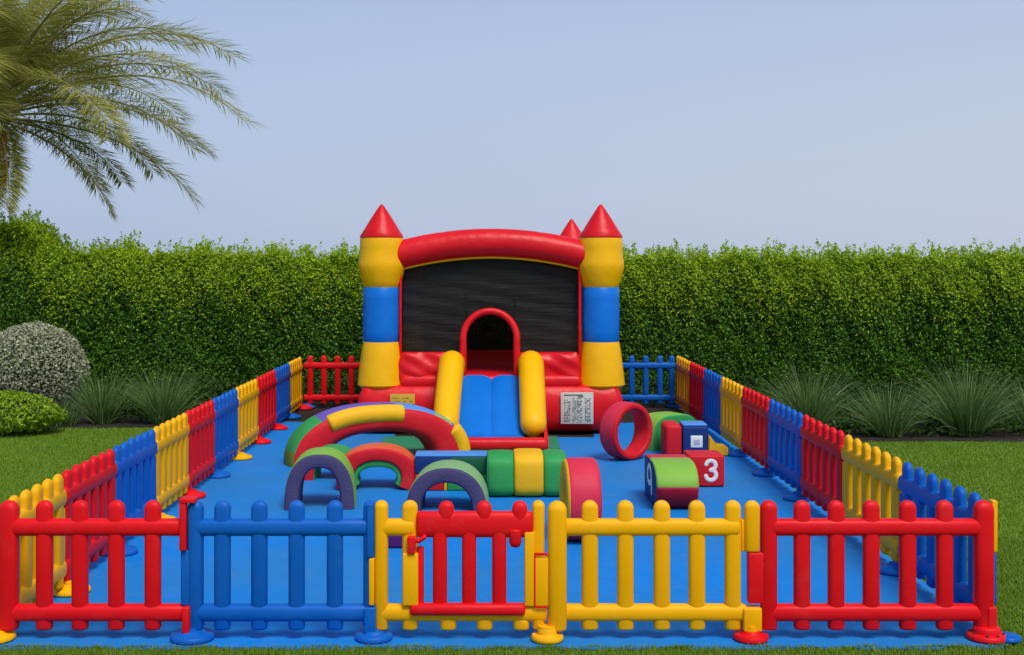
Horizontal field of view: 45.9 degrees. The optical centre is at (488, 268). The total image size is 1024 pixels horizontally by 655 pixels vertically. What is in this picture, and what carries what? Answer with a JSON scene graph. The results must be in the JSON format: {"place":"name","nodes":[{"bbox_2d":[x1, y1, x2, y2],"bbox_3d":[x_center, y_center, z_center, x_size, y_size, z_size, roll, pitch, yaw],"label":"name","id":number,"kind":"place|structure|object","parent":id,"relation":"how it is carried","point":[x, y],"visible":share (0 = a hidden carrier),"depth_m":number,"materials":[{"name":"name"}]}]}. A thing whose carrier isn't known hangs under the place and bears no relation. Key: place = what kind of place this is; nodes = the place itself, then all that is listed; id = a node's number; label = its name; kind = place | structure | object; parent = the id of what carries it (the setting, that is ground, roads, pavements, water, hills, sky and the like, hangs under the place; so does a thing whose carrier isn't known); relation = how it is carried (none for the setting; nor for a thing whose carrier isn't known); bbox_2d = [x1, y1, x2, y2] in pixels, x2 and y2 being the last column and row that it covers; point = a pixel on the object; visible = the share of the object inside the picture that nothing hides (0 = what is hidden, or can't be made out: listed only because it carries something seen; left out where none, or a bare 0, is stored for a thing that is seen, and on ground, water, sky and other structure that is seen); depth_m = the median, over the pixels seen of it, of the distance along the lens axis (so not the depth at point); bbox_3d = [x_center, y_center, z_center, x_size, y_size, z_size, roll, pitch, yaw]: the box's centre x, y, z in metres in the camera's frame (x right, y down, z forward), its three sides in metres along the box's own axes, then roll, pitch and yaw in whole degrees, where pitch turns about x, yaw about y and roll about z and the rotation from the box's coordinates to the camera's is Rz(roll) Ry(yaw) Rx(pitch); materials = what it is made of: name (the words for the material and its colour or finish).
{"place":"outdoors","nodes":[
{"label":"outdoors","id":0,"kind":"place"},
{"bbox_2d":[0,427,1023,654],"bbox_3d":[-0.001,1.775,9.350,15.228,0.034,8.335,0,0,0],"label":"lawn grass","id":1,"kind":"structure","parent":0,"point":[1010,575],"depth_m":7.41,"materials":[{"name":"green plant"}]},
{"bbox_2d":[0,422,1008,649],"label":"play surface","id":2,"kind":"object","parent":1,"relation":"on","point":[263,473],"visible":0.36,"depth_m":7.06,"materials":[{"name":"blue rubber"}]},
{"bbox_2d":[8,474,90,602],"bbox_3d":[-2.290,1.445,6.298,0.210,0.664,0.855,0,0,0],"label":"fence panel","id":3,"kind":"object","parent":2,"relation":"on","point":[53,492],"visible":0.58,"depth_m":6.22,"materials":[{"name":"yellow plastic"}]},
{"bbox_2d":[0,496,198,643],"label":"fence panel","id":4,"kind":"object","parent":2,"relation":"on","point":[116,527],"visible":1,"depth_m":5.77,"materials":[{"name":"red plastic"}]},
{"bbox_2d":[62,449,137,582],"bbox_3d":[-2.294,1.444,7.133,0.210,0.667,1.005,0,0,0],"label":"fence panel","id":5,"kind":"object","parent":2,"relation":"on","point":[92,482],"visible":0.68,"depth_m":7.11,"materials":[{"name":"red plastic"}]},
{"bbox_2d":[113,429,175,538],"bbox_3d":[-2.298,1.444,8.053,0.210,0.666,1.025,0,0,0],"label":"fence panel","id":6,"kind":"object","parent":2,"relation":"on","point":[135,462],"visible":0.62,"depth_m":8.02,"materials":[{"name":"blue plastic"}]},
{"bbox_2d":[153,413,205,509],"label":"fence panel","id":7,"kind":"object","parent":2,"relation":"on","point":[172,480],"visible":0.88,"depth_m":8.94,"materials":[{"name":"yellow plastic"}]},
{"bbox_2d":[186,400,230,488],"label":"fence panel","id":8,"kind":"object","parent":2,"relation":"on","point":[201,446],"visible":0.94,"depth_m":9.84,"materials":[{"name":"red plastic"}]},
{"bbox_2d":[212,388,252,469],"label":"fence panel","id":9,"kind":"object","parent":2,"relation":"on","point":[226,404],"visible":0.91,"depth_m":10.82,"materials":[{"name":"blue plastic"}]},
{"bbox_2d":[235,379,271,451],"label":"fence panel","id":10,"kind":"object","parent":2,"relation":"on","point":[248,427],"visible":0.94,"depth_m":11.81,"materials":[{"name":"yellow plastic"}]},
{"bbox_2d":[256,370,287,436],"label":"fence panel","id":11,"kind":"object","parent":2,"relation":"on","point":[267,414],"visible":0.94,"depth_m":12.85,"materials":[{"name":"red plastic"}]},
{"bbox_2d":[170,500,392,644],"bbox_3d":[-0.993,1.445,5.790,1.065,0.664,0.210,0,0,0],"label":"fence panel","id":12,"kind":"object","parent":2,"relation":"on","point":[259,527],"visible":0.95,"depth_m":5.77,"materials":[{"name":"blue plastic"}]},
{"bbox_2d":[369,500,547,630],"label":"gate panel","id":13,"kind":"structure","parent":12,"relation":"attached to","point":[517,523],"depth_m":5.76,"materials":[{"name":"yellow plastic"}]},
{"bbox_2d":[407,500,532,615],"bbox_3d":[-0.089,1.385,5.779,0.597,0.544,0.081,0,0,0],"label":"gate door","id":14,"kind":"structure","parent":13,"relation":"in","point":[446,522],"depth_m":5.76,"materials":[{"name":"red plastic"}]},
{"bbox_2d":[284,447,356,509],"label":"soft play arch","id":15,"kind":"structure","parent":2,"relation":"on","point":[336,463],"depth_m":8.89,"materials":[{"name":"purple plastic"}]},
{"bbox_2d":[304,444,350,479],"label":"soft play arch","id":16,"kind":"structure","parent":2,"relation":"on","point":[313,474],"depth_m":10.19,"materials":[{"name":"green plastic"}]},
{"bbox_2d":[336,443,415,490],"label":"soft play arch","id":17,"kind":"structure","parent":2,"relation":"on","point":[398,460],"depth_m":9.66,"materials":[{"name":"red plastic"}]},
{"bbox_2d":[283,402,470,466],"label":"soft play arch","id":18,"kind":"structure","parent":2,"relation":"on","point":[430,430],"depth_m":11.02,"materials":[{"name":"multicoloured plastic"}]},
{"bbox_2d":[388,536,401,547],"bbox_3d":[-0.620,1.720,7.805,0.280,0.111,0.290,0,0,0],"label":"foam block","id":19,"kind":"object","parent":2,"relation":"on","point":[394,541],"depth_m":7.66,"materials":[{"name":"purple plastic"}]},
{"bbox_2d":[407,460,488,510],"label":"soft play arch","id":20,"kind":"structure","parent":2,"relation":"on","point":[468,478],"depth_m":8.80,"materials":[{"name":"purple plastic"}]},
{"bbox_2d":[415,451,486,490],"bbox_3d":[-0.302,1.633,9.758,0.575,0.286,0.244,0,0,0],"label":"foam block","id":21,"kind":"object","parent":2,"relation":"on","point":[477,460],"depth_m":9.64,"materials":[{"name":"blue plastic"}]},
{"bbox_2d":[382,436,559,456],"bbox_3d":[-0.190,1.767,11.330,1.820,0.014,2.660,0,0,0],"label":"landing mat","id":22,"kind":"object","parent":2,"relation":"on","point":[412,444],"visible":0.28,"depth_m":12.20,"materials":[{"name":"green plastic"}]},
{"bbox_2d":[357,204,624,449],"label":"bouncy castle","id":23,"kind":"structure","parent":2,"relation":"on","point":[495,339],"depth_m":12.99,"materials":[{"name":"red plastic"}]},
{"bbox_2d":[487,448,565,495],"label":"soft play tunnel","id":24,"kind":"structure","parent":2,"relation":"on","point":[526,471],"depth_m":9.34,"materials":[{"name":"multicoloured plastic"}]},
{"bbox_2d":[559,457,601,539],"bbox_3d":[0.600,1.512,7.930,0.225,0.536,0.536,0,0,-3],"label":"padded drum","id":25,"kind":"object","parent":2,"relation":"on","point":[580,482],"visible":0.69,"depth_m":7.72,"materials":[{"name":"pink plastic"}]},
{"bbox_2d":[599,401,652,459],"bbox_3d":[1.280,1.512,11.250,0.524,0.536,0.210,0,0,-38],"label":"foam ring","id":26,"kind":"object","parent":2,"relation":"on","point":[639,444],"visible":1,"depth_m":11.17,"materials":[{"name":"red plastic"}]},
{"bbox_2d":[531,500,768,644],"bbox_3d":[0.770,1.445,5.778,1.137,0.664,0.172,0,0,0],"label":"fence panel","id":27,"kind":"object","parent":2,"relation":"on","point":[696,527],"visible":1,"depth_m":5.77,"materials":[{"name":"yellow plastic"}]},
{"bbox_2d":[661,420,681,453],"bbox_3d":[1.736,1.621,11.510,0.163,0.311,0.340,0,0,0],"label":"foam block","id":28,"kind":"object","parent":2,"relation":"on","point":[671,436],"depth_m":11.35,"materials":[{"name":"red plastic"}]},
{"bbox_2d":[647,411,695,450],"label":"soft play arch","id":29,"kind":"structure","parent":2,"relation":"on","point":[657,418],"depth_m":11.81,"materials":[{"name":"green plastic"}]},
{"bbox_2d":[645,454,698,507],"bbox_3d":[1.377,1.609,9.148,0.316,0.334,0.705,0,0,0],"label":"foam roller","id":30,"kind":"object","parent":2,"relation":"on","point":[672,480],"visible":0.99,"depth_m":8.87,"materials":[{"name":"green plastic"}]},
{"bbox_2d":[665,356,689,412],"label":"fence panel","id":31,"kind":"object","parent":2,"relation":"on","point":[682,383],"visible":0.91,"depth_m":14.95,"materials":[{"name":"yellow plastic"}]},
{"bbox_2d":[621,355,675,403],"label":"fence panel","id":32,"kind":"object","parent":31,"relation":"attached to","point":[646,365],"visible":0.88,"depth_m":15.39,"materials":[{"name":"blue plastic"}]},
{"bbox_2d":[679,421,707,453],"bbox_3d":[1.945,1.621,11.500,0.236,0.310,0.280,0,0,0],"label":"foam cube","id":33,"kind":"object","parent":2,"relation":"on","point":[694,435],"visible":0.82,"depth_m":11.37,"materials":[{"name":"blue plastic"}]},
{"bbox_2d":[683,450,723,486],"bbox_3d":[1.770,1.647,9.955,0.293,0.258,0.311,0,0,0],"label":"foam cube","id":34,"kind":"object","parent":2,"relation":"on","point":[709,464],"visible":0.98,"depth_m":9.80,"materials":[{"name":"red plastic"}]},
{"bbox_2d":[702,368,721,434],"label":"fence panel","id":35,"kind":"object","parent":2,"relation":"on","point":[711,380],"visible":0.84,"depth_m":12.90,"materials":[{"name":"blue plastic"}]},
{"bbox_2d":[688,362,704,421],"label":"fence panel","id":36,"kind":"object","parent":35,"relation":"attached to","point":[696,384],"visible":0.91,"depth_m":13.89,"materials":[{"name":"red plastic"}]},
{"bbox_2d":[708,435,727,455],"bbox_3d":[2.172,1.677,11.535,0.185,0.198,0.230,0,0,0],"label":"foam step","id":37,"kind":"object","parent":2,"relation":"on","point":[722,449],"visible":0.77,"depth_m":11.42,"materials":[{"name":"yellow plastic"}]},
{"bbox_2d":[720,377,742,448],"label":"fence panel","id":38,"kind":"object","parent":2,"relation":"on","point":[731,414],"visible":0.91,"depth_m":11.89,"materials":[{"name":"yellow plastic"}]},
{"bbox_2d":[728,387,769,468],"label":"fence panel","id":39,"kind":"object","parent":2,"relation":"on","point":[755,420],"visible":0.96,"depth_m":10.93,"materials":[{"name":"red plastic"}]},
{"bbox_2d":[752,399,802,492],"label":"fence panel","id":40,"kind":"object","parent":2,"relation":"on","point":[784,445],"visible":0.91,"depth_m":9.84,"materials":[{"name":"blue plastic"}]},
{"bbox_2d":[783,414,844,510],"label":"fence panel","id":41,"kind":"object","parent":2,"relation":"on","point":[822,445],"visible":0.82,"depth_m":8.78,"materials":[{"name":"red plastic"}]},
{"bbox_2d":[841,434,901,561],"bbox_3d":[2.370,1.444,7.688,0.210,0.666,1.235,0,0,0],"label":"fence panel","id":42,"kind":"object","parent":2,"relation":"on","point":[874,473],"visible":0.63,"depth_m":7.54,"materials":[{"name":"yellow plastic"}]},
{"bbox_2d":[746,500,1005,643],"bbox_3d":[1.860,1.445,5.790,1.238,0.664,0.186,0,0,0],"label":"fence panel","id":43,"kind":"object","parent":2,"relation":"on","point":[871,527],"visible":1,"depth_m":5.77,"materials":[{"name":"red plastic"}]},
{"bbox_2d":[880,462,1021,643],"bbox_3d":[2.425,1.444,6.436,0.209,0.666,1.461,0,0,-5],"label":"fence panel","id":44,"kind":"object","parent":2,"relation":"on","point":[921,491],"visible":0.59,"depth_m":6.41,"materials":[{"name":"blue plastic"}]},
{"bbox_2d":[0,0,1023,260],"label":"sky","id":45,"kind":"structure","parent":0,"point":[886,123],"materials":[{"name":"blue"}]},
{"bbox_2d":[25,387,1023,441],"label":"planting bed","id":46,"kind":"object","parent":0,"point":[652,406],"visible":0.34,"depth_m":13.62,"materials":[{"name":"soil"}]},
{"bbox_2d":[0,389,67,434],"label":"shrub","id":47,"kind":"object","parent":46,"relation":"on","point":[24,410],"visible":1,"depth_m":12.84,"materials":[{"name":"green plant"}]},
{"bbox_2d":[0,321,90,404],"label":"round shrub","id":48,"kind":"object","parent":46,"relation":"on","point":[39,358],"visible":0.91,"depth_m":14.24,"materials":[{"name":"plant"}]},
{"bbox_2d":[53,395,88,425],"bbox_3d":[-4.820,1.601,13.743,0.842,0.366,0.745,0,0,0],"label":"grass clump","id":49,"kind":"object","parent":46,"relation":"on","point":[70,420],"visible":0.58,"depth_m":13.71,"materials":[{"name":"green plant"}]},
{"bbox_2d":[50,362,149,423],"bbox_3d":[-4.358,1.428,13.905,1.311,0.714,1.215,0,0,22],"label":"grass clump","id":50,"kind":"object","parent":46,"relation":"on","point":[97,404],"visible":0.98,"depth_m":13.82,"materials":[{"name":"green plant"}]},
{"bbox_2d":[0,0,264,222],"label":"date palm","id":51,"kind":"object","parent":46,"relation":"on","point":[36,56],"visible":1,"depth_m":19.76,"materials":[{"name":"green plant"}]},
{"bbox_2d":[102,361,217,423],"bbox_3d":[-3.751,1.389,13.911,1.492,0.790,1.293,0,0,0],"label":"grass clump","id":52,"kind":"object","parent":46,"relation":"on","point":[163,411],"visible":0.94,"depth_m":13.80,"materials":[{"name":"green plant"}]},
{"bbox_2d":[274,363,301,423],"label":"fence panel","id":53,"kind":"object","parent":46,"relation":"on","point":[283,404],"visible":0.91,"depth_m":13.87,"materials":[{"name":"blue plastic"}]},
{"bbox_2d":[288,357,312,412],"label":"fence panel","id":54,"kind":"object","parent":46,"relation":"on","point":[296,369],"visible":0.92,"depth_m":14.82,"materials":[{"name":"yellow plastic"}]},
{"bbox_2d":[304,355,359,407],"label":"fence panel","id":55,"kind":"object","parent":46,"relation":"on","point":[337,365],"visible":0.9,"depth_m":15.39,"materials":[{"name":"red plastic"}]},
{"bbox_2d":[0,204,1023,388],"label":"hedge","id":56,"kind":"object","parent":46,"relation":"on","point":[205,309],"visible":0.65,"depth_m":17.84,"materials":[{"name":"green plant"}]},
{"bbox_2d":[62,369,1023,437],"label":"ground cover","id":57,"kind":"object","parent":46,"relation":"on","point":[225,386],"visible":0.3,"depth_m":16.15,"materials":[{"name":"green plant"}]},
{"bbox_2d":[751,356,873,423],"bbox_3d":[3.574,1.359,13.261,1.487,0.853,1.463,0,0,-29],"label":"grass clump","id":58,"kind":"object","parent":46,"relation":"on","point":[818,408],"visible":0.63,"depth_m":13.19,"materials":[{"name":"green plant"}]},
{"bbox_2d":[828,378,942,437],"bbox_3d":[4.278,1.451,12.847,1.272,0.668,1.336,0,0,0],"label":"grass clump","id":59,"kind":"object","parent":46,"relation":"on","point":[887,417],"visible":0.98,"depth_m":12.76,"materials":[{"name":"green plant"}]},
{"bbox_2d":[891,357,1023,436],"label":"grass clump","id":60,"kind":"object","parent":46,"relation":"on","point":[964,414],"visible":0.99,"depth_m":12.78,"materials":[{"name":"green plant"}]},
{"bbox_2d":[989,376,1023,429],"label":"grass clump","id":61,"kind":"object","parent":46,"relation":"on","point":[1019,408],"visible":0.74,"depth_m":13.21,"materials":[{"name":"green plant"}]}
]}

